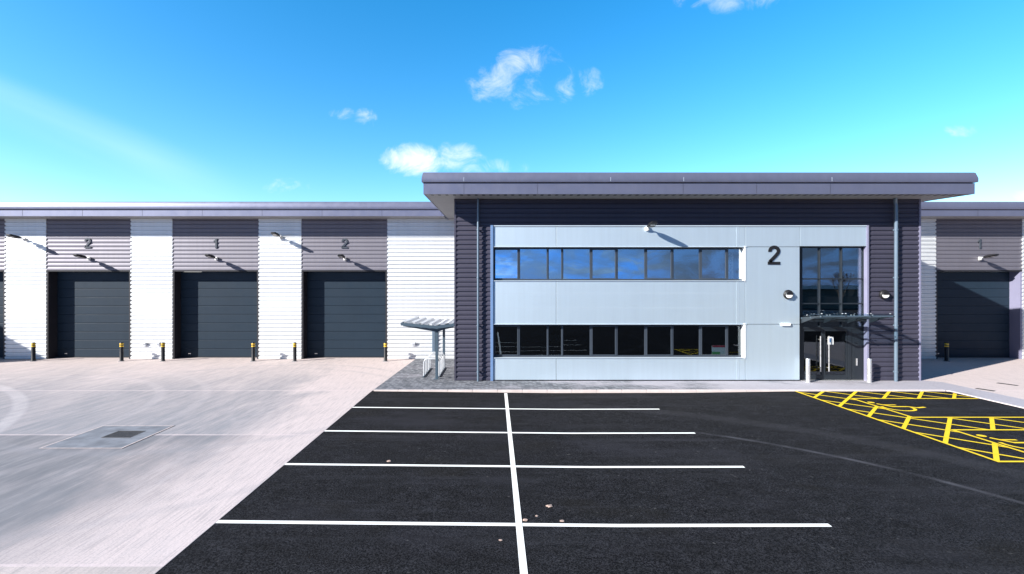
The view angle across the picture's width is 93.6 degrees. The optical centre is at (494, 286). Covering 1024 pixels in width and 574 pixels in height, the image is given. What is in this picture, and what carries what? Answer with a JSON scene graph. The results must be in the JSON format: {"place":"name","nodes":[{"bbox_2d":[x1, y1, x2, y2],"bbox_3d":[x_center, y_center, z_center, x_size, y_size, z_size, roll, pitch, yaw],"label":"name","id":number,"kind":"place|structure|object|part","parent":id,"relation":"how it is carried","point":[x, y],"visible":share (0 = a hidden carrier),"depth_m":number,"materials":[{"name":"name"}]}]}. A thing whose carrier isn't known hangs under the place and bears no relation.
{"place":"outdoors","nodes":[
{"label":"outdoors","id":0,"kind":"place"},
{"bbox_2d":[0,358,414,573],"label":"concrete yard","id":1,"kind":"structure","parent":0,"point":[238,432],"depth_m":11.45,"materials":[{"name":"grey concrete"}]},
{"bbox_2d":[30,342,35,361],"bbox_3d":[-23.333,3.272,24.309,0.280,0.955,0.276,0,0,0],"label":"yard bollard","id":2,"kind":"object","parent":1,"relation":"on","point":[33,351],"visible":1,"depth_m":24.25,"materials":[{"name":"metal"}]},
{"bbox_2d":[41,426,173,448],"bbox_3d":[-9.620,3.771,12.080,1.960,0.058,1.840,0,0,0],"label":"drain gully","id":3,"kind":"object","parent":1,"relation":"in","point":[122,437],"visible":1,"depth_m":11.97,"materials":[{"name":"concrete"}]},
{"bbox_2d":[118,342,123,361],"bbox_3d":[-18.875,3.272,24.309,0.276,0.955,0.280,0,0,27],"label":"yard bollard","id":4,"kind":"object","parent":1,"relation":"on","point":[121,344],"visible":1,"depth_m":24.24,"materials":[{"name":"metal"}]},
{"bbox_2d":[160,342,164,361],"bbox_3d":[-16.784,3.272,24.309,0.276,0.955,0.280,0,0,-36],"label":"yard bollard","id":5,"kind":"object","parent":1,"relation":"on","point":[162,351],"visible":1,"depth_m":24.24,"materials":[{"name":"metal"}]},
{"bbox_2d":[250,342,254,361],"bbox_3d":[-12.219,3.272,24.309,0.280,0.955,0.276,0,0,-9],"label":"yard bollard","id":6,"kind":"object","parent":1,"relation":"on","point":[252,351],"visible":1,"depth_m":24.24,"materials":[{"name":"metal"}]},
{"bbox_2d":[292,342,296,361],"bbox_3d":[-10.124,3.272,24.309,0.276,0.955,0.280,0,0,18],"label":"yard bollard","id":7,"kind":"object","parent":1,"relation":"on","point":[294,351],"visible":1,"depth_m":24.23,"materials":[{"name":"metal"}]},
{"bbox_2d":[383,342,386,361],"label":"yard bollard","id":8,"kind":"object","parent":1,"relation":"on","point":[385,351],"visible":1,"depth_m":24.23,"materials":[{"name":"metal"}]},
{"bbox_2d":[0,202,453,358],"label":"warehouse wing","id":9,"kind":"structure","parent":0,"point":[150,274],"depth_m":25.03,"materials":[{"name":"white metal"}]},
{"bbox_2d":[0,272,2,357],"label":"sectional door","id":10,"kind":"structure","parent":9,"relation":"in","point":[1,273],"depth_m":25.55,"materials":[{"name":"metal"}]},
{"bbox_2d":[6,234,25,240],"bbox_3d":[-24.430,-2.516,24.555,0.296,0.275,0.890,0,0,0],"label":"floodlight","id":11,"kind":"object","parent":9,"relation":"attached to","point":[15,236],"visible":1,"depth_m":24.39,"materials":[{"name":"white paint"}]},
{"bbox_2d":[73,254,90,259],"bbox_3d":[-21.081,-1.523,24.555,0.296,0.275,0.890,0,0,0],"label":"floodlight","id":12,"kind":"object","parent":9,"relation":"attached to","point":[80,256],"visible":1,"depth_m":24.43,"materials":[{"name":"white paint"}]},
{"bbox_2d":[84,238,90,247],"bbox_3d":[-21.181,-2.287,25.002,0.338,0.526,0.030,0,0,0],"label":"unit number","id":13,"kind":"object","parent":9,"relation":"attached to","point":[88,243],"visible":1,"depth_m":24.99,"materials":[{"name":"grey metal"}]},
{"bbox_2d":[57,272,128,357],"bbox_3d":[-21.149,1.474,25.565,4.213,4.551,0.090,0,0,0],"label":"sectional door","id":14,"kind":"structure","parent":9,"relation":"in","point":[93,307],"depth_m":25.55,"materials":[{"name":"metal"}]},
{"bbox_2d":[205,254,217,259],"bbox_3d":[-14.467,-1.523,24.555,0.296,0.275,0.890,0,0,0],"label":"floodlight","id":15,"kind":"object","parent":9,"relation":"attached to","point":[210,256],"visible":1,"depth_m":24.40,"materials":[{"name":"white paint"}]},
{"bbox_2d":[181,272,256,357],"bbox_3d":[-14.540,1.474,25.565,4.305,4.551,0.090,0,0,0],"label":"sectional door","id":16,"kind":"structure","parent":9,"relation":"in","point":[219,309],"depth_m":25.55,"materials":[{"name":"metal"}]},
{"bbox_2d":[271,232,281,238],"bbox_3d":[-11.147,-2.626,24.555,0.296,0.275,0.890,0,0,0],"label":"floodlight","id":17,"kind":"object","parent":9,"relation":"attached to","point":[275,234],"visible":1,"depth_m":24.39,"materials":[{"name":"white paint"}]},
{"bbox_2d":[337,254,345,259],"bbox_3d":[-7.794,-1.516,24.555,0.296,0.275,0.890,0,0,0],"label":"floodlight","id":18,"kind":"object","parent":9,"relation":"attached to","point":[341,256],"visible":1,"depth_m":24.28,"materials":[{"name":"white paint"}]},
{"bbox_2d":[341,238,347,247],"bbox_3d":[-7.824,-2.265,25.002,0.329,0.512,0.030,0,0,0],"label":"unit number","id":19,"kind":"object","parent":9,"relation":"attached to","point":[345,243],"visible":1,"depth_m":24.99,"materials":[{"name":"grey metal"}]},
{"bbox_2d":[307,272,385,357],"bbox_3d":[-7.840,1.474,25.565,4.287,4.551,0.090,0,0,0],"label":"sectional door","id":20,"kind":"structure","parent":9,"relation":"in","point":[346,311],"depth_m":25.55,"materials":[{"name":"metal"}]},
{"bbox_2d":[432,331,434,351],"bbox_3d":[-3.178,2.849,24.962,0.165,1.213,0.155,0,0,0],"label":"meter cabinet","id":21,"kind":"object","parent":9,"relation":"attached to","point":[433,341],"visible":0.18,"depth_m":24.89,"materials":[{"name":"grey metal"}]},
{"bbox_3d":[-3.178,2.849,24.892,0.136,1.140,0.014,0,0,0],"label":"door","id":22,"kind":"part","parent":21,"relation":"part of","materials":[{"name":"grey metal"}]},
{"bbox_2d":[0,0,1023,201],"label":"sky","id":23,"kind":"structure","parent":0,"point":[101,100],"materials":[{"name":"blue"}]},
{"bbox_2d":[156,391,1023,573],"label":"asphalt","id":24,"kind":"structure","parent":0,"point":[879,497],"depth_m":8.97,"materials":[{"name":"black asphalt"}]},
{"bbox_2d":[352,407,637,409],"bbox_3d":[0.342,3.784,15.011,9.577,0.064,0.100,0,0,0],"label":"parking line","id":25,"kind":"object","parent":24,"relation":"on","point":[496,408],"visible":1,"depth_m":14.98,"materials":[{"name":"white paint"}]},
{"bbox_2d":[325,430,695,433],"bbox_3d":[0.387,3.784,12.551,9.667,0.064,0.100,0,0,0],"label":"parking line","id":26,"kind":"object","parent":24,"relation":"on","point":[523,432],"visible":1,"depth_m":12.54,"materials":[{"name":"white paint"}]},
{"bbox_2d":[285,463,744,467],"bbox_3d":[0.416,3.784,10.193,9.727,0.064,0.100,0,0,0],"label":"parking line","id":27,"kind":"object","parent":24,"relation":"on","point":[522,466],"visible":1,"depth_m":10.19,"materials":[{"name":"white paint"}]},
{"bbox_2d":[504,393,527,573],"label":"line","id":28,"kind":"object","parent":24,"relation":"on","point":[521,549],"visible":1,"depth_m":8.43,"materials":[{"name":"white paint"}]},
{"bbox_2d":[216,520,831,526],"bbox_3d":[0.457,3.784,7.694,9.807,0.064,0.100,0,0,0],"label":"parking line","id":29,"kind":"object","parent":24,"relation":"on","point":[514,524],"visible":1,"depth_m":7.69,"materials":[{"name":"white paint"}]},
{"bbox_2d":[868,402,925,410],"bbox_3d":[12.610,3.754,14.988,1.491,0.008,0.966,0,0,28],"label":"wheelchair symbol","id":30,"kind":"object","parent":24,"relation":"on","point":[914,408],"visible":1,"depth_m":15.00,"materials":[{"name":"yellow paint"}]},
{"bbox_2d":[795,391,1023,461],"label":"hatched bay marking","id":31,"kind":"object","parent":24,"relation":"on","point":[995,453],"visible":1,"depth_m":13.51,"materials":[{"name":"yellow paint"}]},
{"bbox_2d":[977,434,1023,448],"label":"wheelchair symbol","id":32,"kind":"object","parent":24,"relation":"on","point":[1004,440],"visible":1,"depth_m":11.77,"materials":[{"name":"yellow paint"}]},
{"bbox_2d":[374,359,1023,406],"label":"pavement","id":33,"kind":"structure","parent":0,"point":[409,376],"depth_m":18.31,"materials":[{"name":"grey concrete"}]},
{"bbox_2d":[401,316,453,378],"bbox_3d":[-2.720,2.566,21.000,2.160,2.368,3.280,0,0,0],"label":"bike shelter","id":34,"kind":"object","parent":33,"relation":"on","point":[437,325],"visible":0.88,"depth_m":19.59,"materials":[{"name":"grey metal"}]},
{"bbox_2d":[423,352,444,376],"bbox_3d":[-2.650,3.364,21.075,0.710,0.773,2.250,0,0,0],"label":"bike rack","id":35,"kind":"object","parent":33,"relation":"on","point":[441,364],"visible":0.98,"depth_m":21.03,"materials":[{"name":"silver metal"}]},
{"bbox_2d":[805,358,810,382],"bbox_3d":[12.334,3.283,18.950,0.220,0.935,0.220,0,0,0],"label":"entrance bollard","id":36,"kind":"object","parent":33,"relation":"on","point":[807,370],"visible":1,"depth_m":18.89,"materials":[{"name":"metal"}]},
{"bbox_2d":[866,358,872,382],"bbox_3d":[14.748,3.283,18.950,0.220,0.935,0.220,0,0,0],"label":"entrance bollard","id":37,"kind":"object","parent":33,"relation":"on","point":[869,370],"visible":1,"depth_m":18.89,"materials":[{"name":"metal"}]},
{"bbox_2d":[421,172,978,381],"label":"office building","id":38,"kind":"structure","parent":0,"point":[572,276],"depth_m":19.24,"materials":[{"name":"silver metal"}]},
{"bbox_2d":[494,325,517,355],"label":"window","id":39,"kind":"structure","parent":38,"relation":"in","point":[494,325],"depth_m":19.38,"materials":[{"name":"grey metal"}]},
{"bbox_2d":[494,249,517,278],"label":"window","id":40,"kind":"structure","parent":38,"relation":"in","point":[505,260],"depth_m":19.42,"materials":[{"name":"blue glass"}]},
{"bbox_2d":[520,325,546,355],"bbox_3d":[1.548,2.161,19.427,1.108,1.217,0.053,0,0,0],"label":"window","id":41,"kind":"structure","parent":38,"relation":"in","point":[520,325],"depth_m":19.40,"materials":[{"name":"grey metal"}]},
{"bbox_2d":[520,249,546,278],"bbox_3d":[1.548,-0.927,19.430,1.072,1.197,0.021,0,0,0],"label":"window","id":42,"kind":"structure","parent":38,"relation":"in","point":[533,262],"depth_m":19.42,"materials":[{"name":"blue glass"}]},
{"bbox_2d":[548,325,561,355],"bbox_3d":[2.420,2.161,19.420,0.535,1.217,0.040,0,0,0],"label":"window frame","id":43,"kind":"structure","parent":38,"relation":"in","point":[548,325],"depth_m":19.40,"materials":[{"name":"grey metal"}]},
{"bbox_2d":[548,249,561,278],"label":"window","id":44,"kind":"structure","parent":38,"relation":"in","point":[554,255],"depth_m":19.42,"materials":[{"name":"blue glass"}]},
{"bbox_2d":[563,325,589,355],"bbox_3d":[3.288,2.161,19.420,1.102,1.217,0.040,0,0,0],"label":"window","id":45,"kind":"structure","parent":38,"relation":"in","point":[563,325],"depth_m":19.40,"materials":[{"name":"grey metal"}]},
{"bbox_2d":[563,249,589,278],"bbox_3d":[3.288,-0.927,19.430,1.066,1.197,0.031,0,0,0],"label":"window","id":46,"kind":"structure","parent":38,"relation":"in","point":[576,262],"depth_m":19.42,"materials":[{"name":"blue glass"}]},
{"bbox_2d":[591,325,615,355],"bbox_3d":[4.388,2.161,19.409,0.999,1.217,0.062,0,0,0],"label":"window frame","id":47,"kind":"structure","parent":38,"relation":"in","point":[592,326],"depth_m":19.38,"materials":[{"name":"grey metal"}]},
{"bbox_2d":[591,249,615,278],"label":"window","id":48,"kind":"structure","parent":38,"relation":"in","point":[603,261],"depth_m":19.42,"materials":[{"name":"blue glass"}]},
{"bbox_2d":[493,325,740,356],"bbox_3d":[4.978,2.161,19.425,10.121,1.319,0.078,0,0,0],"label":"window frame","id":49,"kind":"structure","parent":38,"relation":"in","point":[493,325],"depth_m":19.39,"materials":[{"name":"grey metal"}]},
{"bbox_2d":[493,247,741,279],"bbox_3d":[4.978,-0.927,19.425,10.121,1.333,0.078,0,0,0],"label":"window frame","id":50,"kind":"structure","parent":38,"relation":"in","point":[518,248],"depth_m":19.39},
{"bbox_2d":[617,325,644,355],"bbox_3d":[5.490,2.161,19.420,1.105,1.217,0.040,0,0,0],"label":"window","id":51,"kind":"structure","parent":38,"relation":"in","point":[617,325],"depth_m":19.40,"materials":[{"name":"grey metal"}]},
{"bbox_2d":[617,249,644,278],"bbox_3d":[5.491,-0.927,19.426,1.105,1.231,0.051,0,0,0],"label":"window","id":52,"kind":"structure","parent":38,"relation":"in","point":[630,262],"depth_m":19.42,"materials":[{"name":"blue glass"}]},
{"bbox_2d":[646,221,656,230],"bbox_3d":[6.083,-2.376,18.775,0.296,0.275,0.890,0,0,0],"label":"floodlight","id":53,"kind":"object","parent":38,"relation":"attached to","point":[651,224],"visible":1,"depth_m":18.56,"materials":[{"name":"white paint"}]},
{"bbox_2d":[646,325,671,355],"bbox_3d":[6.615,2.161,19.409,1.045,1.217,0.062,0,0,0],"label":"window","id":54,"kind":"structure","parent":38,"relation":"in","point":[646,325],"depth_m":19.38,"materials":[{"name":"grey glass"}]},
{"bbox_2d":[646,249,671,278],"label":"window","id":55,"kind":"structure","parent":38,"relation":"in","point":[658,261],"depth_m":19.42,"materials":[{"name":"blue glass"}]},
{"bbox_2d":[673,325,698,355],"bbox_3d":[7.719,2.161,19.420,1.062,1.217,0.040,0,0,0],"label":"window","id":56,"kind":"structure","parent":38,"relation":"in","point":[673,325],"depth_m":19.40,"materials":[{"name":"grey glass"}]},
{"bbox_2d":[673,249,698,278],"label":"window","id":57,"kind":"structure","parent":38,"relation":"in","point":[685,261],"depth_m":19.42,"materials":[{"name":"blue glass"}]},
{"bbox_2d":[701,325,726,355],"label":"window","id":58,"kind":"structure","parent":38,"relation":"in","point":[725,326],"depth_m":19.38,"materials":[{"name":"grey glass"}]},
{"bbox_2d":[701,249,726,278],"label":"window","id":59,"kind":"structure","parent":38,"relation":"in","point":[713,261],"depth_m":19.42,"materials":[{"name":"blue glass"}]},
{"bbox_2d":[712,345,724,353],"bbox_3d":[9.074,2.589,19.523,0.531,0.445,0.034,0,0,0],"label":"window board","id":60,"kind":"object","parent":38,"relation":"in","point":[718,349],"depth_m":19.51,"materials":[{"name":"paper"}]},
{"bbox_2d":[728,249,741,278],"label":"window","id":61,"kind":"structure","parent":38,"relation":"in","point":[734,255],"depth_m":19.42,"materials":[{"name":"blue glass"}]},
{"bbox_2d":[768,245,779,264],"bbox_3d":[11.142,-1.276,19.212,0.491,0.764,0.030,0,0,0],"label":"unit number","id":62,"kind":"object","parent":38,"relation":"attached to","point":[773,258],"visible":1,"depth_m":19.20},
{"bbox_2d":[781,323,790,325],"bbox_3d":[11.610,1.498,19.182,0.365,0.113,0.080,0,0,0],"label":"wall plate","id":63,"kind":"object","parent":38,"relation":"attached to","point":[785,324],"depth_m":19.14,"materials":[{"name":"white paint"}]},
{"bbox_2d":[783,290,792,298],"bbox_3d":[11.702,0.300,19.145,0.380,0.380,0.150,0,0,0],"label":"bulkhead light","id":64,"kind":"object","parent":38,"relation":"attached to","point":[787,294],"visible":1,"depth_m":19.10,"materials":[{"name":"silver metal"}]},
{"bbox_2d":[802,329,822,379],"bbox_3d":[12.805,2.713,19.360,0.848,2.044,0.161,0,0,0],"label":"entrance door","id":65,"kind":"structure","parent":38,"relation":"in","point":[812,339],"depth_m":19.41,"materials":[{"name":"black glass"}]},
{"bbox_2d":[823,329,847,379],"bbox_3d":[13.727,2.713,19.360,0.979,2.044,0.161,0,0,0],"label":"entrance door","id":66,"kind":"structure","parent":38,"relation":"in","point":[835,356],"depth_m":19.41,"materials":[{"name":"black glass"}]},
{"bbox_2d":[851,329,862,379],"bbox_3d":[14.587,2.711,19.395,0.467,2.039,0.110,0,0,0],"label":"side door","id":67,"kind":"structure","parent":38,"relation":"in","point":[856,334],"depth_m":19.37,"materials":[{"name":"metal"}]},
{"bbox_2d":[879,290,889,298],"bbox_3d":[15.550,0.300,19.165,0.380,0.380,0.150,0,0,0],"label":"bulkhead light","id":68,"kind":"object","parent":38,"relation":"attached to","point":[884,294],"visible":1,"depth_m":19.12,"materials":[{"name":"white plastic"}]},
{"bbox_2d":[921,202,1023,358],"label":"warehouse wing","id":69,"kind":"structure","parent":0,"point":[972,305],"depth_m":25.04,"materials":[{"name":"grey metal"}]},
{"bbox_2d":[938,272,1009,357],"bbox_3d":[25.184,1.474,25.565,4.305,4.551,0.090,0,0,0],"label":"sectional door","id":70,"kind":"structure","parent":69,"relation":"in","point":[973,307],"depth_m":25.55,"materials":[{"name":"metal"}]},
{"bbox_2d":[978,254,998,259],"bbox_3d":[25.173,-1.530,24.555,0.296,0.275,0.890,0,0,0],"label":"floodlight","id":71,"kind":"object","parent":69,"relation":"attached to","point":[989,256],"visible":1,"depth_m":24.46,"materials":[{"name":"white paint"}]},
{"bbox_2d":[921,358,1023,398],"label":"concrete apron","id":72,"kind":"object","parent":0,"point":[985,373],"visible":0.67,"depth_m":20.85,"materials":[{"name":"beige concrete"}]},
{"bbox_2d":[944,342,949,361],"bbox_3d":[22.825,3.272,24.309,0.280,0.955,0.276,0,0,-18],"label":"yard bollard","id":73,"kind":"object","parent":72,"relation":"on","point":[946,351],"visible":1,"depth_m":24.25,"materials":[{"name":"metal"}]},
{"label":"ground","id":74,"kind":"structure","parent":0,"visible":0},
{"bbox_2d":[373,390,945,392],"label":"kerb","id":75,"kind":"structure","parent":74,"relation":"on","point":[602,391],"depth_m":17.46,"materials":[{"name":"grey concrete"}]},
{"bbox_2d":[946,390,1023,407],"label":"kerb","id":76,"kind":"structure","parent":74,"relation":"on","point":[986,399],"depth_m":16.02,"materials":[{"name":"grey concrete"}]}
]}

